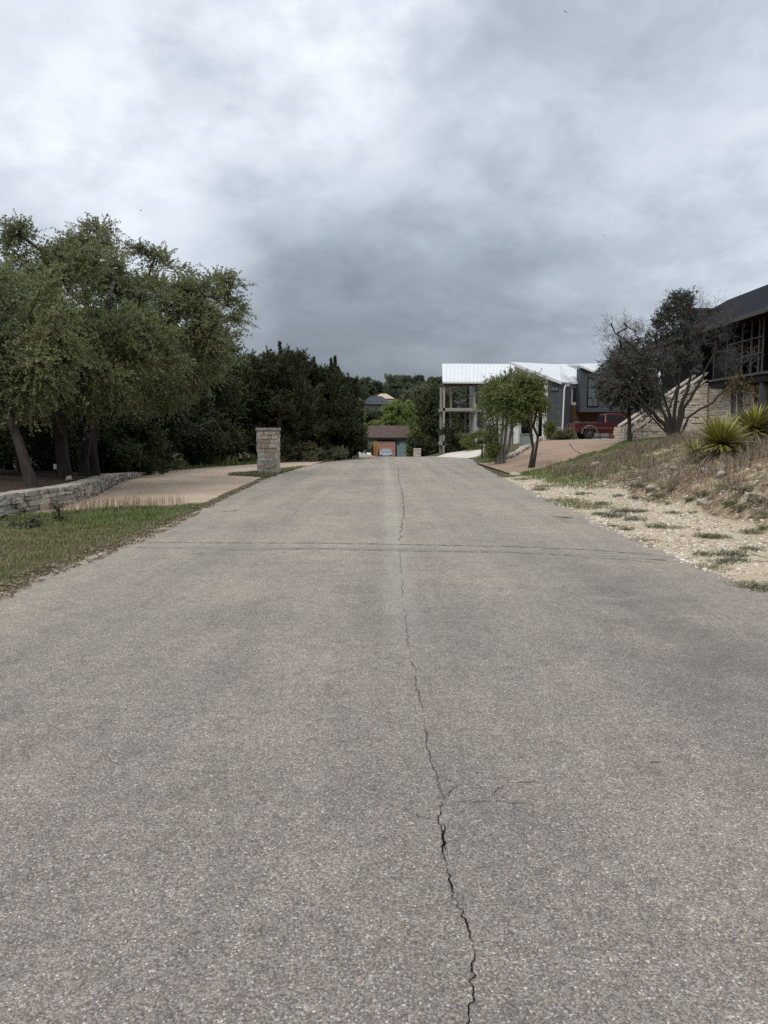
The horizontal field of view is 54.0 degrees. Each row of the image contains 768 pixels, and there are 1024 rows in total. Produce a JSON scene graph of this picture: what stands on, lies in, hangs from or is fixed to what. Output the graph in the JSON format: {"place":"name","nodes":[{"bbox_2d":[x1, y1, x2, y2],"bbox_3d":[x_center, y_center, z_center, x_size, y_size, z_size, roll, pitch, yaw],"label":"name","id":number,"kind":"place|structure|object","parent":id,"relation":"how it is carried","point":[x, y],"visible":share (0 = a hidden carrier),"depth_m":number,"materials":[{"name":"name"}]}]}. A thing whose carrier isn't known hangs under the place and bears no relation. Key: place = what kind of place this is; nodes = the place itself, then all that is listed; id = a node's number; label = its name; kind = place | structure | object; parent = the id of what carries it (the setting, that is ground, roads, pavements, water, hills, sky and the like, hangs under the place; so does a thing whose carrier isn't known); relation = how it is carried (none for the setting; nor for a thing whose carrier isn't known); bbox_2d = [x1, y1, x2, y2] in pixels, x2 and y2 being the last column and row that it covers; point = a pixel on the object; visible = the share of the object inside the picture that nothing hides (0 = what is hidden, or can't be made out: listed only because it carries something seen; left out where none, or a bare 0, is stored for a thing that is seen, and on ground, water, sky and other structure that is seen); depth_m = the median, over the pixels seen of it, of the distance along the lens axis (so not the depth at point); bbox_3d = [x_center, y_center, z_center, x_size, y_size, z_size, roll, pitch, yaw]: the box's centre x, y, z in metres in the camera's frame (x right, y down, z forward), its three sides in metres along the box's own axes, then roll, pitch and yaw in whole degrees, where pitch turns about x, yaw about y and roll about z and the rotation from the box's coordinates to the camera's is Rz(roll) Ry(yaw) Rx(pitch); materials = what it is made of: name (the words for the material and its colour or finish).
{"place":"outdoors","nodes":[
{"label":"outdoors","id":0,"kind":"place"},
{"bbox_2d":[0,501,207,588],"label":"verge grass","id":1,"kind":"structure","parent":0,"point":[143,513],"depth_m":14.12,"materials":[{"name":"green plant"}]},
{"bbox_2d":[21,461,323,514],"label":"driveway","id":2,"kind":"structure","parent":0,"point":[202,485],"depth_m":23.00,"materials":[{"name":"beige concrete"}]},
{"bbox_2d":[0,457,767,1023],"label":"road","id":3,"kind":"structure","parent":0,"point":[406,741],"depth_m":3.55,"materials":[{"name":"grey asphalt"}]},
{"bbox_2d":[380,449,391,456],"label":"parked car","id":4,"kind":"object","parent":3,"relation":"on","point":[385,452],"visible":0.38,"depth_m":98.69,"materials":[{"name":"silver metal"}]},
{"bbox_2d":[0,401,767,596],"bbox_3d":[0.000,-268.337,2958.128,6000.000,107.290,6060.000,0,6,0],"label":"ground","id":5,"kind":"structure","parent":0,"point":[11,480],"depth_m":13.64,"materials":[{"name":"soil"}]},
{"bbox_2d":[0,288,28,457],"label":"tree","id":6,"kind":"object","parent":5,"relation":"on","point":[2,320],"visible":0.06,"depth_m":23.24,"materials":[{"name":"green plant"}]},
{"bbox_2d":[0,303,34,469],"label":"tree","id":7,"kind":"object","parent":5,"relation":"on","point":[10,466],"visible":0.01,"depth_m":28.61,"materials":[{"name":"green plant"}]},
{"bbox_2d":[0,375,43,471],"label":"tree","id":8,"kind":"object","parent":5,"relation":"on","point":[4,445],"visible":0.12,"depth_m":19.89,"materials":[{"name":"green plant"}]},
{"bbox_2d":[4,508,50,529],"bbox_3d":[-6.041,0.196,12.754,0.679,0.558,0.664,0,6,0],"label":"shrub","id":9,"kind":"object","parent":5,"relation":"on","point":[33,521],"visible":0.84,"depth_m":12.68,"materials":[{"name":"green plant"}]},
{"bbox_2d":[0,386,80,470],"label":"tree","id":10,"kind":"object","parent":5,"relation":"on","point":[41,441],"visible":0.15,"depth_m":22.30,"materials":[{"name":"green plant"}]},
{"bbox_2d":[9,416,80,470],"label":"tree","id":11,"kind":"object","parent":5,"relation":"on","point":[43,466],"visible":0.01,"depth_m":25.02,"materials":[{"name":"green plant"}]},
{"bbox_2d":[0,242,101,486],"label":"oak tree","id":12,"kind":"object","parent":5,"relation":"on","point":[47,347],"visible":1,"depth_m":16.72,"materials":[{"name":"green plant"}]},
{"bbox_2d":[30,402,81,470],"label":"tree","id":13,"kind":"object","parent":5,"relation":"on","point":[75,452],"visible":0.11,"depth_m":24.42,"materials":[{"name":"green plant"}]},
{"bbox_2d":[45,497,71,521],"bbox_3d":[-5.913,0.054,13.689,0.495,0.660,0.451,-2,6,-17],"label":"shrub","id":14,"kind":"object","parent":5,"relation":"on","point":[57,507],"visible":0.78,"depth_m":13.67,"materials":[{"name":"green plant"}]},
{"bbox_2d":[30,387,127,470],"bbox_3d":[-10.951,-3.023,26.284,3.805,4.437,3.087,-3,7,-28],"label":"tree","id":15,"kind":"object","parent":5,"relation":"on","point":[110,425],"visible":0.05,"depth_m":26.23,"materials":[{"name":"green plant"}]},
{"bbox_2d":[0,471,158,517],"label":"retaining wall","id":16,"kind":"structure","parent":5,"relation":"on","point":[19,501],"depth_m":16.53,"materials":[{"name":"stone"}]},
{"bbox_2d":[0,208,161,478],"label":"oak tree","id":17,"kind":"object","parent":5,"relation":"on","point":[73,257],"visible":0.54,"depth_m":19.64,"materials":[{"name":"green plant"}]},
{"bbox_2d":[67,397,148,471],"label":"tree","id":18,"kind":"object","parent":5,"relation":"on","point":[127,452],"visible":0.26,"depth_m":26.32,"materials":[{"name":"green plant"}]},
{"bbox_2d":[0,503,217,598],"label":"leaf litter","id":19,"kind":"object","parent":5,"relation":"on","point":[66,565],"visible":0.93,"depth_m":9.98,"materials":[{"name":"brown plant"}]},
{"bbox_2d":[19,212,199,475],"bbox_3d":[-7.766,-4.936,21.439,5.119,8.000,5.757,0,6,0],"label":"oak tree","id":20,"kind":"object","parent":5,"relation":"on","point":[168,357],"visible":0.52,"depth_m":20.97,"materials":[{"name":"green plant"}]},
{"bbox_2d":[40,492,187,512],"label":"seed grass","id":21,"kind":"structure","parent":5,"relation":"on","point":[105,503],"depth_m":15.90,"materials":[{"name":"beige plant"}]},
{"bbox_2d":[75,302,193,473],"bbox_3d":[-11.265,-4.322,30.548,5.865,7.922,7.229,2,6,17],"label":"tree","id":22,"kind":"object","parent":5,"relation":"on","point":[163,468],"visible":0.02,"depth_m":30.49,"materials":[{"name":"green plant"}]},
{"bbox_2d":[98,394,172,474],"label":"tree","id":23,"kind":"object","parent":5,"relation":"on","point":[152,434],"visible":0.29,"depth_m":28.18,"materials":[{"name":"green plant"}]},
{"bbox_2d":[117,308,196,457],"bbox_3d":[-10.637,-5.300,33.150,4.874,7.154,6.416,-4,7,-31],"label":"tree","id":24,"kind":"object","parent":5,"relation":"on","point":[186,426],"visible":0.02,"depth_m":32.40,"materials":[{"name":"green plant"}]},
{"bbox_2d":[136,406,182,467],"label":"tree","id":25,"kind":"object","parent":5,"relation":"on","point":[171,449],"visible":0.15,"depth_m":31.96,"materials":[{"name":"green plant"}]},
{"bbox_2d":[89,233,258,474],"bbox_3d":[-6.625,-5.032,24.188,5.275,7.646,3.844,0,6,0],"label":"oak tree","id":26,"kind":"object","parent":5,"relation":"on","point":[204,317],"visible":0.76,"depth_m":23.82,"materials":[{"name":"green plant"}]},
{"bbox_2d":[166,374,229,466],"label":"tree","id":27,"kind":"object","parent":5,"relation":"on","point":[207,444],"visible":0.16,"depth_m":35.85,"materials":[{"name":"green plant"}]},
{"bbox_2d":[164,337,247,465],"bbox_3d":[-9.816,-5.721,37.828,6.060,6.953,4.604,-4,7,-36],"label":"tree","id":28,"kind":"object","parent":5,"relation":"on","point":[232,439],"visible":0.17,"depth_m":38.04,"materials":[{"name":"green plant"}]},
{"bbox_2d":[173,376,260,464],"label":"tree","id":29,"kind":"object","parent":5,"relation":"on","point":[240,407],"visible":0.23,"depth_m":40.07,"materials":[{"name":"green plant"}]},
{"bbox_2d":[186,342,256,457],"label":"tree","id":30,"kind":"object","parent":5,"relation":"on","point":[234,351],"visible":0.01,"depth_m":53.76,"materials":[{"name":"green plant"}]},
{"bbox_2d":[208,348,274,460],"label":"tree","id":31,"kind":"object","parent":5,"relation":"on","point":[242,370],"visible":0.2,"depth_m":41.93,"materials":[{"name":"green plant"}]},
{"bbox_2d":[158,453,335,471],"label":"roadside weeds","id":32,"kind":"object","parent":5,"relation":"on","point":[250,460],"visible":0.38,"depth_m":37.17,"materials":[{"name":"green plant"}]},
{"bbox_2d":[228,465,305,477],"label":"verge grass","id":33,"kind":"structure","parent":5,"relation":"on","point":[257,474],"depth_m":29.37,"materials":[{"name":"plant"}]},
{"bbox_2d":[255,428,280,473],"bbox_3d":[-4.615,-2.363,30.163,0.920,1.985,0.920,0,6,-3],"label":"gate post","id":34,"kind":"object","parent":5,"relation":"on","point":[268,447],"visible":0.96,"depth_m":29.76,"materials":[{"name":"stone"}]},
{"bbox_2d":[236,340,328,462],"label":"juniper tree","id":35,"kind":"object","parent":5,"relation":"on","point":[291,404],"visible":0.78,"depth_m":41.55,"materials":[{"name":"green plant"}]},
{"bbox_2d":[262,342,325,437],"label":"juniper tree","id":36,"kind":"object","parent":5,"relation":"on","point":[302,356],"visible":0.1,"depth_m":45.44,"materials":[{"name":"green plant"}]},
{"bbox_2d":[263,383,342,457],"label":"juniper tree","id":37,"kind":"object","parent":5,"relation":"on","point":[331,427],"visible":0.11,"depth_m":44.43,"materials":[{"name":"green plant"}]},
{"bbox_2d":[290,439,328,461],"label":"shrub","id":38,"kind":"object","parent":5,"relation":"on","point":[312,452],"visible":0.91,"depth_m":42.48,"materials":[{"name":"green plant"}]},
{"bbox_2d":[306,356,353,439],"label":"juniper tree","id":39,"kind":"object","parent":5,"relation":"on","point":[333,391],"visible":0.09,"depth_m":46.63,"materials":[{"name":"green plant"}]},
{"bbox_2d":[316,444,348,460],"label":"shrub","id":40,"kind":"object","parent":5,"relation":"on","point":[336,452],"visible":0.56,"depth_m":44.37,"materials":[{"name":"green plant"}]},
{"bbox_2d":[316,392,371,459],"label":"juniper tree","id":41,"kind":"object","parent":5,"relation":"on","point":[351,434],"visible":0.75,"depth_m":46.27,"materials":[{"name":"green plant"}]},
{"bbox_2d":[318,355,369,409],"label":"juniper tree","id":42,"kind":"object","parent":5,"relation":"on","point":[333,370],"visible":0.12,"depth_m":49.25,"materials":[{"name":"green plant"}]},
{"bbox_2d":[357,385,369,400],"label":"hill tree","id":43,"kind":"object","parent":5,"relation":"on","point":[366,395],"visible":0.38,"depth_m":225.04,"materials":[{"name":"green plant"}]},
{"bbox_2d":[359,406,369,451],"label":"broadleaf tree","id":44,"kind":"object","parent":5,"relation":"on","point":[365,423],"visible":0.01,"depth_m":91.41,"materials":[{"name":"green plant"}]},
{"bbox_2d":[356,376,377,395],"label":"hill tree","id":45,"kind":"object","parent":5,"relation":"on","point":[372,389],"visible":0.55,"depth_m":238.67,"materials":[{"name":"green plant"}]},
{"bbox_2d":[365,408,382,424],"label":"broadleaf tree","id":46,"kind":"object","parent":5,"relation":"on","point":[372,415],"visible":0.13,"depth_m":148.33,"materials":[{"name":"green plant"}]},
{"bbox_2d":[364,396,389,412],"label":"hill house","id":47,"kind":"structure","parent":5,"relation":"on","point":[375,403],"depth_m":184.74,"materials":[{"name":"grey"}]},
{"bbox_2d":[371,380,386,394],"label":"hill tree","id":48,"kind":"object","parent":5,"relation":"on","point":[380,387],"visible":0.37,"depth_m":243.72,"materials":[{"name":"green plant"}]},
{"bbox_2d":[367,425,408,456],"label":"garage house","id":49,"kind":"structure","parent":5,"relation":"on","point":[393,438],"depth_m":107.62,"materials":[{"name":"teal"}]},
{"bbox_2d":[378,441,394,456],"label":"garage door","id":50,"kind":"structure","parent":49,"relation":"in","point":[381,444],"depth_m":107.50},
{"bbox_2d":[383,373,403,384],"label":"hill tree","id":51,"kind":"object","parent":5,"relation":"on","point":[394,379],"visible":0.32,"depth_m":267.11,"materials":[{"name":"green plant"}]},
{"bbox_2d":[384,383,403,393],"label":"hill tree","id":52,"kind":"object","parent":5,"relation":"on","point":[394,386],"visible":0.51,"depth_m":248.19,"materials":[{"name":"green plant"}]},
{"bbox_2d":[384,388,404,399],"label":"hill tree","id":53,"kind":"object","parent":5,"relation":"on","point":[392,394],"visible":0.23,"depth_m":214.88,"materials":[{"name":"green plant"}]},
{"bbox_2d":[373,399,430,438],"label":"broadleaf tree","id":54,"kind":"object","parent":5,"relation":"on","point":[394,413],"visible":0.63,"depth_m":116.04,"materials":[{"name":"green plant"}]},
{"bbox_2d":[396,374,411,386],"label":"hill tree","id":55,"kind":"object","parent":5,"relation":"on","point":[403,379],"visible":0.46,"depth_m":258.59,"materials":[{"name":"green plant"}]},
{"bbox_2d":[404,380,422,389],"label":"hill tree","id":56,"kind":"object","parent":5,"relation":"on","point":[409,385],"visible":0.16,"depth_m":237.60,"materials":[{"name":"green plant"}]},
{"bbox_2d":[400,383,430,423],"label":"broadleaf tree","id":57,"kind":"object","parent":5,"relation":"on","point":[418,390],"visible":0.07,"depth_m":137.76,"materials":[{"name":"green plant"}]},
{"bbox_2d":[405,443,425,456],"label":"hedge","id":58,"kind":"object","parent":5,"relation":"on","point":[409,452],"visible":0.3,"depth_m":105.46,"materials":[{"name":"green plant"}]},
{"bbox_2d":[405,373,428,384],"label":"hill tree","id":59,"kind":"object","parent":5,"relation":"on","point":[414,379],"visible":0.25,"depth_m":257.16,"materials":[{"name":"green plant"}]},
{"bbox_2d":[404,380,449,455],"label":"broadleaf tree","id":60,"kind":"object","parent":5,"relation":"on","point":[427,403],"visible":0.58,"depth_m":102.48,"materials":[{"name":"green plant"}]},
{"bbox_2d":[425,377,447,387],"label":"hill tree","id":61,"kind":"object","parent":5,"relation":"on","point":[438,380],"visible":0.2,"depth_m":245.56,"materials":[{"name":"green plant"}]},
{"bbox_2d":[437,424,460,452],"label":"shrub","id":62,"kind":"object","parent":5,"relation":"on","point":[448,433],"visible":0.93,"depth_m":66.50,"materials":[{"name":"green plant"}]},
{"bbox_2d":[432,394,468,453],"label":"broadleaf tree","id":63,"kind":"object","parent":5,"relation":"on","point":[447,420],"visible":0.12,"depth_m":98.08,"materials":[{"name":"green plant"}]},
{"bbox_2d":[452,394,468,451],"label":"broadleaf tree","id":64,"kind":"object","parent":5,"relation":"on","point":[457,427],"visible":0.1,"depth_m":93.81,"materials":[{"name":"green plant"}]},
{"bbox_2d":[454,433,473,450],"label":"shrub","id":65,"kind":"object","parent":5,"relation":"on","point":[459,436],"visible":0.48,"depth_m":66.23,"materials":[{"name":"green plant"}]},
{"bbox_2d":[459,429,487,450],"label":"shrub","id":66,"kind":"object","parent":5,"relation":"on","point":[472,443],"visible":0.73,"depth_m":61.52,"materials":[{"name":"green plant"}]},
{"bbox_2d":[468,366,538,463],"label":"shade tree","id":67,"kind":"object","parent":5,"relation":"on","point":[497,449],"visible":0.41,"depth_m":37.19,"materials":[{"name":"green plant"}]},
{"bbox_2d":[488,367,558,467],"bbox_3d":[5.803,-3.876,31.371,2.503,4.234,2.985,5,8,42],"label":"shade tree","id":68,"kind":"object","parent":5,"relation":"on","point":[522,393],"visible":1,"depth_m":30.86,"materials":[{"name":"green plant"}]},
{"bbox_2d":[519,434,533,446],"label":"utility box","id":69,"kind":"object","parent":5,"relation":"on","point":[525,439],"visible":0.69,"depth_m":48.41,"materials":[{"name":"metal"}]},
{"bbox_2d":[438,361,639,452],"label":"modern house","id":70,"kind":"structure","parent":5,"relation":"on","point":[573,402],"depth_m":65.52,"materials":[{"name":"white metal"}]},
{"bbox_2d":[573,421,608,438],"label":"garage door","id":71,"kind":"structure","parent":70,"relation":"in","point":[600,435],"depth_m":65.58,"materials":[{"name":"black metal"}]},
{"bbox_2d":[587,377,598,406],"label":"window","id":72,"kind":"structure","parent":70,"relation":"in","point":[589,392],"depth_m":63.86,"materials":[{"name":"grey glass"}]},
{"bbox_2d":[541,419,559,439],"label":"shrub","id":73,"kind":"object","parent":5,"relation":"on","point":[549,426],"visible":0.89,"depth_m":54.31,"materials":[{"name":"green plant"}]},
{"bbox_2d":[551,426,576,439],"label":"shrub","id":74,"kind":"object","parent":5,"relation":"on","point":[567,433],"visible":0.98,"depth_m":53.35,"materials":[{"name":"green plant"}]},
{"bbox_2d":[552,498,610,506],"bbox_3d":[4.364,-0.201,16.832,1.640,0.104,1.430,-4,7,-34],"label":"weed tuft","id":75,"kind":"object","parent":5,"relation":"on","point":[569,503],"visible":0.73,"depth_m":16.75,"materials":[{"name":"green plant"}]},
{"bbox_2d":[474,436,691,490],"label":"roadside grass","id":76,"kind":"structure","parent":5,"relation":"on","point":[536,471],"depth_m":25.21,"materials":[{"name":"plant"}]},
{"bbox_2d":[565,503,626,509],"bbox_3d":[4.496,-0.117,16.039,1.312,0.083,1.144,1,6,12],"label":"weed tuft","id":77,"kind":"object","parent":5,"relation":"on","point":[589,506],"visible":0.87,"depth_m":15.97,"materials":[{"name":"green plant"}]},
{"bbox_2d":[600,511,628,517],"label":"weed tuft","id":78,"kind":"object","parent":5,"relation":"on","point":[608,514],"visible":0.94,"depth_m":14.31,"materials":[{"name":"green plant"}]},
{"bbox_2d":[583,336,671,441],"bbox_3d":[13.125,-6.567,40.519,4.154,5.758,4.168,-5,8,-38],"label":"juniper tree","id":79,"kind":"object","parent":5,"relation":"on","point":[643,392],"visible":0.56,"depth_m":39.91,"materials":[{"name":"green plant"}]},
{"bbox_2d":[539,426,767,516],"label":"dry grass","id":80,"kind":"structure","parent":5,"relation":"on","point":[761,447],"depth_m":19.20,"materials":[{"name":"plant"}]},
{"bbox_2d":[611,372,708,440],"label":"stone staircase","id":81,"kind":"structure","parent":5,"relation":"on","point":[641,428],"depth_m":45.28,"materials":[{"name":"beige stone"}]},
{"bbox_2d":[585,285,767,443],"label":"dead juniper","id":82,"kind":"object","parent":5,"relation":"on","point":[683,304],"visible":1,"depth_m":27.49,"materials":[{"name":"grey plant"}]},
{"bbox_2d":[675,436,708,466],"bbox_3d":[7.797,-1.537,18.967,1.205,0.909,0.862,3,7,29],"label":"yucca plant","id":83,"kind":"object","parent":5,"relation":"on","point":[691,446],"visible":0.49,"depth_m":18.91,"materials":[{"name":"green plant"}]},
{"bbox_2d":[645,284,767,428],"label":"stone house","id":84,"kind":"structure","parent":5,"relation":"on","point":[752,316],"depth_m":41.82,"materials":[{"name":"beige stone"}]},
{"bbox_2d":[727,389,745,419],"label":"window","id":85,"kind":"structure","parent":84,"relation":"in","point":[735,401],"depth_m":41.81,"materials":[{"name":"grey glass"}]},
{"bbox_2d":[691,562,732,570],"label":"weed tuft","id":86,"kind":"object","parent":5,"relation":"on","point":[713,567],"visible":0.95,"depth_m":8.99,"materials":[{"name":"green plant"}]},
{"bbox_2d":[684,407,757,467],"bbox_3d":[7.769,-1.753,17.506,1.915,1.482,1.461,-3,7,-24],"label":"yucca plant","id":87,"kind":"object","parent":5,"relation":"on","point":[720,436],"visible":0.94,"depth_m":17.35,"materials":[{"name":"green plant"}]},
{"bbox_2d":[693,548,751,556],"bbox_3d":[4.512,0.533,9.807,0.695,0.077,0.730,-3,6,-23],"label":"weed tuft","id":88,"kind":"object","parent":5,"relation":"on","point":[742,553],"visible":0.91,"depth_m":9.80,"materials":[{"name":"green plant"}]},
{"bbox_2d":[700,557,747,564],"bbox_3d":[4.187,0.606,9.299,0.608,0.064,0.579,2,6,17],"label":"weed tuft","id":89,"kind":"object","parent":5,"relation":"on","point":[720,560],"visible":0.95,"depth_m":9.30,"materials":[{"name":"green plant"}]},
{"bbox_2d":[723,503,751,509],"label":"weed tuft","id":90,"kind":"object","parent":5,"relation":"on","point":[738,506],"visible":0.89,"depth_m":12.97,"materials":[{"name":"green plant"}]},
{"bbox_2d":[723,370,761,412],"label":"sapling","id":91,"kind":"object","parent":5,"relation":"on","point":[741,385],"visible":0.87,"depth_m":32.63,"materials":[{"name":"green plant"}]},
{"bbox_2d":[724,578,767,588],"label":"weed tuft","id":92,"kind":"object","parent":5,"relation":"on","point":[746,583],"visible":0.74,"depth_m":7.99,"materials":[{"name":"green plant"}]},
{"bbox_2d":[727,399,767,449],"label":"yucca plant","id":93,"kind":"object","parent":5,"relation":"on","point":[753,420],"visible":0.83,"depth_m":18.31,"materials":[{"name":"green plant"}]},
{"bbox_2d":[732,579,767,591],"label":"weed tuft","id":94,"kind":"object","parent":5,"relation":"on","point":[752,587],"visible":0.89,"depth_m":7.75,"materials":[{"name":"green plant"}]},
{"bbox_2d":[737,526,765,534],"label":"weed tuft","id":95,"kind":"object","parent":5,"relation":"on","point":[750,530],"visible":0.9,"depth_m":11.63,"materials":[{"name":"green plant"}]},
{"bbox_2d":[740,496,767,502],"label":"weed tuft","id":96,"kind":"object","parent":5,"relation":"on","point":[758,500],"visible":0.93,"depth_m":12.74,"materials":[{"name":"green plant"}]},
{"bbox_2d":[0,0,767,387],"label":"sky","id":97,"kind":"structure","parent":0,"point":[408,187],"materials":[{"name":"grey"}]},
{"bbox_2d":[436,448,483,457],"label":"driveway","id":98,"kind":"structure","parent":0,"point":[469,454],"depth_m":58.80,"materials":[{"name":"concrete"}]},
{"bbox_2d":[478,439,620,472],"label":"driveway","id":99,"kind":"structure","parent":0,"point":[557,450],"depth_m":39.66,"materials":[{"name":"beige concrete"}]},
{"bbox_2d":[567,413,626,438],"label":"pickup truck","id":100,"kind":"object","parent":99,"relation":"on","point":[607,423],"visible":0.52,"depth_m":55.88,"materials":[{"name":"red paint"}]},
{"bbox_2d":[509,460,767,589],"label":"gravel","id":101,"kind":"structure","parent":0,"point":[685,559],"depth_m":12.78,"materials":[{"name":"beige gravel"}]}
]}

